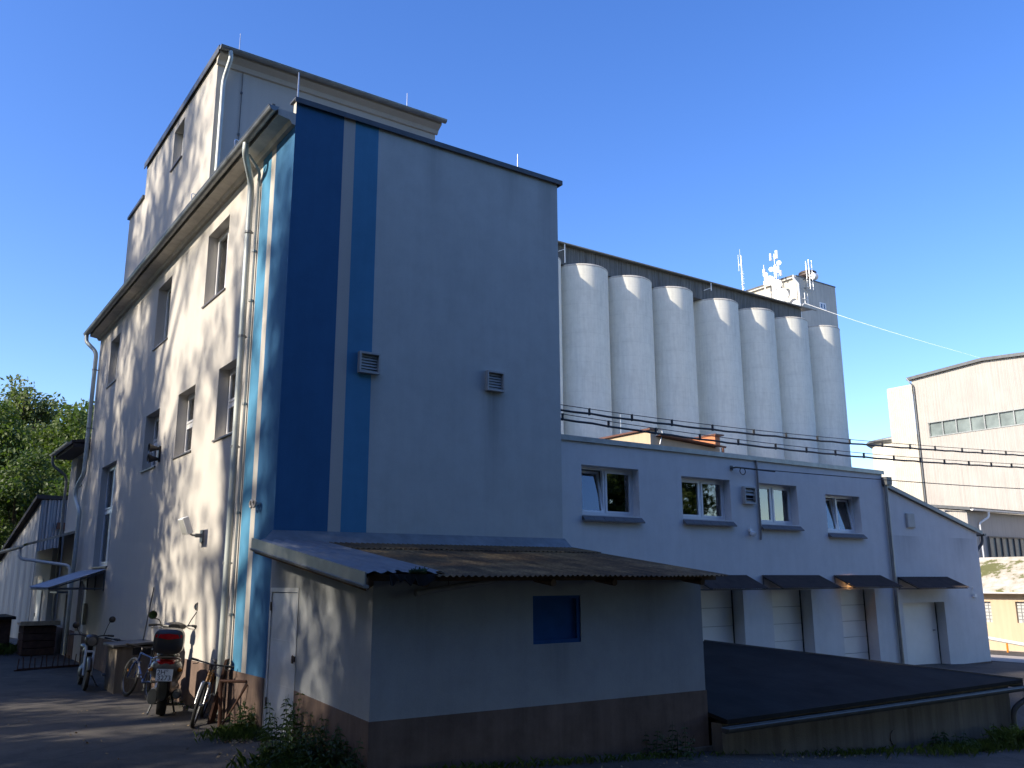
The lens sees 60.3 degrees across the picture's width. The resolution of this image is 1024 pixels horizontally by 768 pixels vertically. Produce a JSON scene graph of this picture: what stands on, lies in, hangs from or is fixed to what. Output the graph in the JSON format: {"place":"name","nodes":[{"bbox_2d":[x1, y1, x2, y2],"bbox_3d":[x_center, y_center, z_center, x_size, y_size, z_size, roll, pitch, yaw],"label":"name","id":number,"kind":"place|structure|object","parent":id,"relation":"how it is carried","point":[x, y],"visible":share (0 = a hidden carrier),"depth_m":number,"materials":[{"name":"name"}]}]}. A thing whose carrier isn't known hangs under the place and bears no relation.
{"place":"outdoors","nodes":[
{"label":"outdoors","id":0,"kind":"place"},
{"bbox_2d":[0,637,1023,767],"bbox_3d":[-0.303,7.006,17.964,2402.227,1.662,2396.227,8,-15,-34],"label":"ground","id":1,"kind":"structure","parent":0,"point":[40,709],"depth_m":12.98,"materials":[{"name":"grey asphalt"}]},
{"bbox_2d":[0,614,15,644],"bbox_3d":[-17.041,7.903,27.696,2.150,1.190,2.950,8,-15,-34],"label":"trash bin","id":2,"kind":"object","parent":1,"relation":"on","point":[5,624],"visible":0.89,"depth_m":27.14,"materials":[{"name":"plastic"}]},
{"bbox_2d":[0,398,32,522],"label":"tree","id":3,"kind":"object","parent":1,"relation":"on","point":[9,432],"visible":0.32,"depth_m":56.05,"materials":[{"name":"green plant"}]},
{"bbox_2d":[0,442,63,549],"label":"tree","id":4,"kind":"object","parent":1,"relation":"on","point":[16,490],"visible":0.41,"depth_m":49.25,"materials":[{"name":"green plant"}]},
{"bbox_2d":[0,494,67,638],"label":"metal shed","id":5,"kind":"structure","parent":1,"relation":"on","point":[40,519],"depth_m":34.73,"materials":[{"name":"grey metal"}]},
{"bbox_2d":[0,374,68,456],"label":"tree","id":6,"kind":"object","parent":1,"relation":"on","point":[40,414],"visible":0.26,"depth_m":61.74,"materials":[{"name":"green plant"}]},
{"bbox_2d":[0,531,74,620],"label":"lean to porch","id":7,"kind":"object","parent":1,"relation":"on","point":[45,561],"visible":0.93,"depth_m":28.54,"materials":[{"name":"beige paint"}]},
{"bbox_2d":[34,580,43,620],"bbox_3d":[-15.844,7.657,29.390,0.048,2.200,1.100,8,-15,-34],"label":"door","id":8,"kind":"structure","parent":7,"relation":"in","point":[39,592],"depth_m":29.37,"materials":[{"name":"grey paint"}]},
{"bbox_2d":[16,621,60,655],"bbox_3d":[-14.311,7.620,26.525,1.050,0.970,1.250,8,-15,-34],"label":"board stack","id":9,"kind":"object","parent":1,"relation":"on","point":[36,637],"visible":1,"depth_m":26.12,"materials":[{"name":"brown wood"}]},
{"bbox_2d":[14,652,80,670],"bbox_3d":[-11.630,6.987,22.240,0.342,0.345,1.853,-10,-16,38],"label":"bike rack","id":10,"kind":"object","parent":1,"relation":"on","point":[46,667],"visible":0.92,"depth_m":22.11,"materials":[{"name":"metal"}]},
{"bbox_2d":[6,398,93,521],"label":"tree","id":11,"kind":"object","parent":1,"relation":"on","point":[75,426],"visible":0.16,"depth_m":54.82,"materials":[{"name":"green plant"}]},
{"bbox_2d":[39,462,71,495],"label":"tree","id":12,"kind":"object","parent":1,"relation":"on","point":[59,492],"visible":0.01,"depth_m":46.60,"materials":[{"name":"green plant"}]},
{"bbox_2d":[49,439,90,657],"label":"wing","id":13,"kind":"structure","parent":1,"relation":"on","point":[73,450],"depth_m":27.62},
{"bbox_2d":[59,399,94,424],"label":"tree","id":14,"kind":"object","parent":1,"relation":"on","point":[83,409],"depth_m":66.28,"materials":[{"name":"green plant"}]},
{"bbox_2d":[69,616,115,690],"bbox_3d":[-8.819,5.540,18.198,1.753,1.441,0.811,-11,-17,41],"label":"moped","id":15,"kind":"object","parent":1,"relation":"on","point":[85,668],"visible":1,"depth_m":17.89,"materials":[{"name":"metal"}]},
{"bbox_2d":[101,637,125,680],"bbox_3d":[-8.571,5.951,18.968,0.666,0.938,1.732,17,-19,-27],"label":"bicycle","id":16,"kind":"object","parent":1,"relation":"on","point":[116,639],"visible":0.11,"depth_m":18.76,"materials":[{"name":"metal"}]},
{"bbox_2d":[103,639,152,693],"bbox_3d":[-7.753,5.691,17.745,0.775,0.995,1.020,8,-15,-34],"label":"grit box","id":17,"kind":"object","parent":1,"relation":"on","point":[120,655],"visible":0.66,"depth_m":17.43,"materials":[{"name":"plastic"}]},
{"bbox_2d":[143,587,154,639],"bbox_3d":[-7.485,4.733,18.154,0.239,1.065,0.022,-8,-15,32],"label":"leaning pole","id":18,"kind":"object","parent":17,"relation":"on","point":[148,613],"visible":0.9,"depth_m":18.15,"materials":[{"name":"metal"}]},
{"bbox_2d":[121,643,157,698],"bbox_3d":[-6.884,5.392,16.492,1.771,0.938,0.666,-13,-28,44],"label":"bicycle","id":19,"kind":"object","parent":1,"relation":"on","point":[138,671],"visible":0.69,"depth_m":16.66,"materials":[{"name":"rubber"}]},
{"bbox_2d":[147,603,197,714],"bbox_3d":[-5.803,4.598,14.903,0.887,1.775,2.174,7,-14,-17],"label":"motor scooter","id":20,"kind":"object","parent":1,"relation":"on","point":[165,669],"visible":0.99,"depth_m":14.10,"materials":[{"name":"metal"}]},
{"bbox_2d":[188,657,234,727],"bbox_3d":[-4.737,4.753,13.650,0.666,0.938,1.732,15,-15,-9],"label":"bicycle","id":21,"kind":"object","parent":1,"relation":"on","point":[204,696],"visible":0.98,"depth_m":13.37,"materials":[{"name":"rubber"}]},
{"bbox_2d":[207,659,229,723],"bbox_3d":[-4.513,4.727,13.575,0.219,0.930,0.305,0,-13,-1],"label":"rusty board","id":22,"kind":"object","parent":1,"relation":"on","point":[213,713],"visible":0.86,"depth_m":13.51,"materials":[{"name":"metal"}]},
{"bbox_2d":[223,699,256,727],"bbox_3d":[-3.835,4.769,12.641,0.501,0.484,0.516,-2,-13,8],"label":"weed plant","id":23,"kind":"object","parent":1,"relation":"on","point":[240,719],"visible":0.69,"depth_m":12.59,"materials":[{"name":"green plant"}]},
{"bbox_2d":[253,727,271,740],"bbox_3d":[-3.415,4.764,12.038,0.274,0.220,0.413,-2,-13,9],"label":"weed plant","id":24,"kind":"object","parent":1,"relation":"on","point":[259,732],"visible":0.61,"depth_m":11.96,"materials":[{"name":"green plant"}]},
{"bbox_2d":[257,691,307,754],"bbox_3d":[-2.878,4.271,11.081,0.643,0.774,0.636,-1,-13,3],"label":"weed plant","id":25,"kind":"object","parent":1,"relation":"on","point":[276,733],"visible":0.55,"depth_m":11.00,"materials":[{"name":"green plant"}]},
{"bbox_2d":[255,733,309,758],"bbox_3d":[-2.670,4.290,10.277,0.751,0.421,0.744,8,-15,-34],"label":"weed plant","id":26,"kind":"object","parent":1,"relation":"on","point":[282,746],"visible":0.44,"depth_m":10.32,"materials":[{"name":"green plant"}]},
{"bbox_2d":[250,751,324,767],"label":"weed plant","id":27,"kind":"object","parent":1,"relation":"on","point":[270,760],"visible":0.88,"depth_m":9.62,"materials":[{"name":"green plant"}]},
{"bbox_2d":[274,712,329,757],"bbox_3d":[-2.463,4.280,10.613,0.832,0.594,0.782,-4,-13,18],"label":"weed plant","id":28,"kind":"object","parent":1,"relation":"on","point":[298,741],"visible":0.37,"depth_m":10.52,"materials":[{"name":"green plant"}]},
{"bbox_2d":[62,33,570,734],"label":"mill building","id":29,"kind":"structure","parent":1,"relation":"on","point":[330,313],"depth_m":15.63,"materials":[{"name":"beige paint"}]},
{"bbox_2d":[29,569,105,590],"bbox_3d":[-11.833,5.198,23.376,1.292,0.545,3.400,8,-15,-34],"label":"entrance awning","id":30,"kind":"object","parent":29,"relation":"attached to","point":[46,585],"visible":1,"depth_m":22.52,"materials":[{"name":"metal"}]},
{"bbox_2d":[78,581,86,631],"bbox_3d":[-11.930,6.585,24.618,0.090,2.120,1.200,8,-15,-34],"label":"door","id":31,"kind":"structure","parent":29,"relation":"in","point":[83,597],"depth_m":25.04,"materials":[{"name":"grey paint"}]},
{"bbox_2d":[91,465,115,567],"bbox_3d":[-10.772,3.507,23.518,0.270,2.742,2.000,8,-15,-34],"label":"window","id":32,"kind":"structure","parent":29,"relation":"in","point":[112,470],"depth_m":23.97,"materials":[{"name":"white glass"}]},
{"bbox_2d":[106,342,119,388],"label":"window","id":33,"kind":"structure","parent":29,"relation":"in","point":[119,342],"depth_m":25.45,"materials":[{"name":"white glass"}]},
{"bbox_2d":[140,415,158,472],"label":"window","id":34,"kind":"structure","parent":29,"relation":"in","point":[156,418],"depth_m":20.65,"materials":[{"name":"white glass"}]},
{"bbox_2d":[147,443,160,462],"bbox_3d":[-7.779,1.514,19.172,0.243,0.440,0.210,8,-15,-34],"label":"alarm siren","id":35,"kind":"object","parent":29,"relation":"attached to","point":[151,448],"visible":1,"depth_m":19.15,"materials":[{"name":"black plastic"}]},
{"bbox_2d":[152,287,171,350],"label":"window","id":36,"kind":"structure","parent":29,"relation":"in","point":[165,338],"depth_m":21.19,"materials":[{"name":"white glass"}]},
{"bbox_2d":[172,392,194,458],"bbox_3d":[-6.554,0.795,17.967,0.300,1.362,1.350,8,-15,-34],"label":"window","id":37,"kind":"structure","parent":29,"relation":"in","point":[190,410],"depth_m":18.35,"materials":[{"name":"white glass"}]},
{"bbox_2d":[178,516,203,542],"bbox_3d":[-5.710,2.595,15.726,0.440,0.439,0.350,8,-15,-34],"label":"floodlight","id":38,"kind":"object","parent":29,"relation":"attached to","point":[185,525],"visible":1,"depth_m":15.58,"materials":[{"name":"grey plastic"}]},
{"bbox_2d":[201,228,228,308],"bbox_3d":[-5.728,-2.389,17.447,0.300,1.542,1.480,8,-15,-34],"label":"window","id":39,"kind":"structure","parent":29,"relation":"in","point":[223,240],"depth_m":17.83,"materials":[{"name":"white glass"}]},
{"bbox_2d":[212,367,235,441],"bbox_3d":[-4.963,0.291,15.744,0.300,1.362,1.350,8,-15,-34],"label":"window","id":40,"kind":"structure","parent":29,"relation":"in","point":[230,410],"depth_m":16.16,"materials":[{"name":"white glass"}]},
{"bbox_2d":[217,680,247,726],"bbox_3d":[-4.132,4.724,13.041,0.482,0.663,0.079,-3,-13,11],"label":"wall bracket stand","id":41,"kind":"object","parent":29,"relation":"attached to","point":[220,693],"depth_m":13.05,"materials":[{"name":"metal"}]},
{"bbox_2d":[249,499,257,508],"bbox_3d":[-4.007,1.864,13.680,0.118,0.144,0.143,8,-15,-34],"label":"cable anchor","id":42,"kind":"object","parent":29,"relation":"attached to","point":[250,504],"visible":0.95,"depth_m":13.65,"materials":[{"name":"metal"}]},
{"bbox_2d":[252,499,260,507],"bbox_3d":[-3.927,1.839,13.568,0.118,0.144,0.143,8,-15,-34],"label":"cable anchor","id":43,"kind":"object","parent":29,"relation":"attached to","point":[254,502],"visible":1,"depth_m":13.54,"materials":[{"name":"metal"}]},
{"bbox_2d":[295,723,352,767],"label":"weed plant","id":44,"kind":"object","parent":1,"relation":"on","point":[336,747],"visible":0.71,"depth_m":10.05,"materials":[{"name":"green plant"}]},
{"bbox_2d":[335,738,371,767],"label":"weed plant","id":45,"kind":"object","parent":1,"relation":"on","point":[349,763],"visible":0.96,"depth_m":9.69,"materials":[{"name":"green plant"}]},
{"bbox_2d":[250,538,727,767],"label":"corner shed","id":46,"kind":"structure","parent":1,"relation":"on","point":[546,652],"depth_m":11.26,"materials":[{"name":"paint"}]},
{"bbox_2d":[264,588,298,741],"bbox_3d":[-3.182,3.831,12.134,0.075,2.000,1.060,8,-15,-34],"label":"door","id":47,"kind":"structure","parent":46,"relation":"in","point":[283,616],"depth_m":12.15,"materials":[{"name":"grey paint"}]},
{"bbox_2d":[533,595,580,644],"bbox_3d":[0.567,3.093,11.594,0.790,0.605,0.073,8,-15,-34],"label":"window","id":48,"kind":"structure","parent":46,"relation":"in","point":[556,619],"depth_m":11.60,"materials":[{"name":"blue paint"}]},
{"bbox_2d":[1,706,1004,767],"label":"fallen leaves","id":49,"kind":"object","parent":1,"relation":"on","point":[239,741],"visible":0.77,"depth_m":11.81,"materials":[{"name":"plant"}]},
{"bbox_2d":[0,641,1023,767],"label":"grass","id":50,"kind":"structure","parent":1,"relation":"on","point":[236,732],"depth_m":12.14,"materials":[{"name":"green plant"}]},
{"bbox_2d":[558,257,563,433],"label":"grain silo","id":51,"kind":"object","parent":1,"relation":"on","point":[560,338],"visible":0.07,"depth_m":77.18,"materials":[{"name":"paint"}]},
{"bbox_2d":[561,263,612,437],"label":"grain silo","id":52,"kind":"object","parent":1,"relation":"on","point":[585,341],"visible":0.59,"depth_m":78.86,"materials":[{"name":"paint"}]},
{"bbox_2d":[608,275,657,434],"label":"grain silo","id":53,"kind":"object","parent":1,"relation":"on","point":[633,381],"visible":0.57,"depth_m":82.08,"materials":[{"name":"paint"}]},
{"bbox_2d":[601,414,726,452],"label":"roof structure","id":54,"kind":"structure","parent":1,"relation":"on","point":[647,438],"depth_m":35.38,"materials":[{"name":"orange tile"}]},
{"bbox_2d":[642,721,695,760],"bbox_3d":[2.165,4.903,11.990,0.765,0.554,0.570,-5,-13,21],"label":"weed plant","id":55,"kind":"object","parent":1,"relation":"on","point":[671,747],"visible":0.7,"depth_m":11.97,"materials":[{"name":"green plant"}]},
{"bbox_2d":[652,286,699,436],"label":"grain silo","id":56,"kind":"object","parent":1,"relation":"on","point":[675,359],"visible":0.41,"depth_m":85.22,"materials":[{"name":"paint"}]},
{"bbox_2d":[558,241,816,317],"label":"conveyor gallery","id":57,"kind":"object","parent":56,"relation":"on","point":[613,265],"visible":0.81,"depth_m":88.69,"materials":[{"name":"metal"}]},
{"bbox_2d":[738,249,744,289],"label":"antenna mast","id":58,"kind":"object","parent":57,"relation":"on","point":[741,271],"visible":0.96,"depth_m":113.05,"materials":[{"name":"metal"}]},
{"bbox_2d":[693,298,746,454],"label":"grain silo","id":59,"kind":"object","parent":1,"relation":"on","point":[719,366],"visible":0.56,"depth_m":89.03,"materials":[{"name":"paint"}]},
{"bbox_2d":[738,308,784,458],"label":"grain silo","id":60,"kind":"object","parent":1,"relation":"on","point":[761,390],"visible":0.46,"depth_m":92.07,"materials":[{"name":"paint"}]},
{"bbox_2d":[561,434,991,664],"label":"loading building","id":61,"kind":"structure","parent":1,"relation":"on","point":[905,565],"depth_m":20.19,"materials":[{"name":"white paint"}]},
{"bbox_2d":[581,466,632,516],"bbox_3d":[1.785,2.155,17.540,1.490,0.950,0.198,8,-15,-34],"label":"window","id":62,"kind":"structure","parent":61,"relation":"in","point":[611,495],"depth_m":17.55,"materials":[{"name":"white glass"}]},
{"bbox_2d":[681,477,724,519],"bbox_3d":[4.033,2.487,19.000,1.490,0.880,0.082,8,-15,-34],"label":"window","id":63,"kind":"structure","parent":61,"relation":"in","point":[701,498],"depth_m":19.03,"materials":[{"name":"white glass"}]},
{"bbox_2d":[701,590,734,642],"bbox_3d":[4.149,5.310,18.564,1.518,1.900,0.070,8,-15,-34],"label":"dock door","id":64,"kind":"structure","parent":61,"relation":"in","point":[716,605],"depth_m":18.79,"materials":[{"name":"white metal"}]},
{"bbox_2d":[748,524,755,536],"bbox_3d":[5.285,3.215,19.357,0.140,0.275,0.140,8,-15,-34],"label":"security camera","id":65,"kind":"object","parent":61,"relation":"attached to","point":[752,533],"visible":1,"depth_m":19.31,"materials":[{"name":"white plastic"}]},
{"bbox_2d":[759,484,791,524],"bbox_3d":[5.960,2.788,20.311,1.370,0.910,0.082,8,-15,-34],"label":"window","id":66,"kind":"structure","parent":61,"relation":"in","point":[775,504],"depth_m":20.38,"materials":[{"name":"white glass"}]},
{"bbox_2d":[771,590,804,651],"bbox_3d":[6.109,5.610,19.899,1.378,1.880,0.070,8,-15,-34],"label":"dock door","id":67,"kind":"structure","parent":61,"relation":"in","point":[786,604],"depth_m":20.05,"materials":[{"name":"white metal"}]},
{"bbox_2d":[825,495,854,532],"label":"window","id":68,"kind":"structure","parent":61,"relation":"in","point":[839,517],"depth_m":21.79,"materials":[{"name":"white glass"}]},
{"bbox_2d":[840,589,869,659],"bbox_3d":[8.135,5.915,21.279,1.378,1.870,0.070,8,-15,-34],"label":"dock door","id":69,"kind":"structure","parent":61,"relation":"in","point":[854,620],"depth_m":21.41,"materials":[{"name":"white metal"}]},
{"bbox_2d":[730,466,1023,488],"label":"thin cable","id":70,"kind":"object","parent":61,"relation":"attached to","point":[732,468],"visible":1,"depth_m":20.98,"materials":[{"name":"metal"}]},
{"bbox_2d":[902,602,941,664],"bbox_3d":[10.464,6.471,22.731,1.918,1.640,0.112,8,-15,-34],"label":"dock door","id":71,"kind":"structure","parent":61,"relation":"in","point":[920,619],"depth_m":22.84,"materials":[{"name":"white metal"}]},
{"bbox_2d":[745,270,837,326],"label":"elevator tower","id":72,"kind":"structure","parent":1,"relation":"on","point":[821,295],"depth_m":108.79,"materials":[{"name":"metal"}]},
{"bbox_2d":[763,265,767,295],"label":"antenna mast","id":73,"kind":"object","parent":72,"relation":"attached to","point":[765,273],"visible":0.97,"depth_m":109.72,"materials":[{"name":"metal"}]},
{"bbox_2d":[764,250,788,300],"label":"antenna mast","id":74,"kind":"object","parent":72,"relation":"attached to","point":[781,294],"visible":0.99,"depth_m":107.66,"materials":[{"name":"metal"}]},
{"bbox_2d":[792,300,800,305],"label":"antenna mast","id":75,"kind":"object","parent":72,"relation":"attached to","point":[796,302],"visible":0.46,"depth_m":105.81,"materials":[{"name":"metal"}]},
{"bbox_2d":[803,261,818,289],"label":"antenna mast","id":76,"kind":"object","parent":72,"relation":"attached to","point":[813,276],"visible":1,"depth_m":108.06,"materials":[{"name":"metal"}]},
{"bbox_2d":[819,302,825,309],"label":"window","id":77,"kind":"structure","parent":72,"relation":"in","point":[822,305],"depth_m":109.14,"materials":[{"name":"white glass"}]},
{"bbox_2d":[802,303,975,356],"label":"white cable","id":78,"kind":"object","parent":72,"relation":"hanging from","point":[870,325],"visible":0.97,"depth_m":91.22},
{"bbox_2d":[775,317,818,462],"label":"grain silo","id":79,"kind":"object","parent":1,"relation":"on","point":[795,380],"visible":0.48,"depth_m":95.23,"materials":[{"name":"paint"}]},
{"bbox_2d":[808,325,851,466],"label":"grain silo","id":80,"kind":"object","parent":1,"relation":"on","point":[830,408],"visible":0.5,"depth_m":98.51,"materials":[{"name":"paint"}]},
{"bbox_2d":[703,640,1023,753],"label":"cellar building","id":81,"kind":"structure","parent":1,"relation":"on","point":[764,700],"depth_m":14.97,"materials":[{"name":"concrete"}]},
{"bbox_2d":[866,437,923,496],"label":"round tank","id":82,"kind":"object","parent":1,"relation":"on","point":[887,467],"visible":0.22,"depth_m":79.24,"materials":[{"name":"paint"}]},
{"bbox_2d":[928,731,981,750],"bbox_3d":[7.482,6.002,14.888,0.833,0.302,0.914,1,-13,-3],"label":"weed plant","id":83,"kind":"object","parent":1,"relation":"on","point":[944,738],"visible":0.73,"depth_m":14.89,"materials":[{"name":"green plant"}]},
{"bbox_2d":[887,352,1023,514],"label":"production hall","id":84,"kind":"structure","parent":1,"relation":"on","point":[974,405],"depth_m":70.59,"materials":[{"name":"metal"}]},
{"bbox_2d":[930,504,1023,557],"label":"hall","id":85,"kind":"structure","parent":1,"relation":"on","point":[1004,536],"depth_m":57.66,"materials":[{"name":"metal"}]},
{"bbox_2d":[977,722,1023,745],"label":"weed plant","id":86,"kind":"object","parent":1,"relation":"on","point":[1011,728],"visible":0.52,"depth_m":15.47,"materials":[{"name":"green plant"}]},
{"bbox_2d":[979,557,1023,651],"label":"cream outbuilding","id":87,"kind":"structure","parent":1,"relation":"on","point":[1003,584],"depth_m":47.63,"materials":[{"name":"beige paint"}]},
{"bbox_2d":[984,601,992,621],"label":"window","id":88,"kind":"structure","parent":87,"relation":"in","point":[988,611],"depth_m":48.16,"materials":[{"name":"grey plastic"}]},
{"bbox_2d":[1016,602,1023,622],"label":"window","id":89,"kind":"structure","parent":87,"relation":"in","point":[1020,605],"depth_m":46.79,"materials":[{"name":"grey plastic"}]},
{"bbox_2d":[0,0,1023,469],"label":"sky","id":90,"kind":"structure","parent":0,"point":[878,145],"materials":[{"name":"blue"}]},
{"bbox_2d":[991,650,1023,662],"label":"concrete yard","id":91,"kind":"structure","parent":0,"point":[1017,659],"depth_m":29.70,"materials":[{"name":"grey concrete"}]},
{"bbox_2d":[988,636,1023,651],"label":"yard pipe","id":92,"kind":"object","parent":91,"relation":"on","point":[1007,642],"visible":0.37,"depth_m":45.09,"materials":[{"name":"plastic"}]},
{"bbox_3d":[24.246,6.323,32.184,0.213,8.700,4.400,8,-15,-34],"label":"cable pole","id":93,"kind":"object","parent":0,"visible":0},
{"bbox_2d":[561,413,1023,467],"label":"overhead cable","id":94,"kind":"object","parent":93,"relation":"hanging from","point":[737,443],"visible":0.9,"depth_m":22.91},
{"bbox_2d":[561,404,1023,455],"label":"overhead cable","id":95,"kind":"object","parent":93,"relation":"hanging from","point":[713,425],"visible":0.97,"depth_m":22.89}
]}

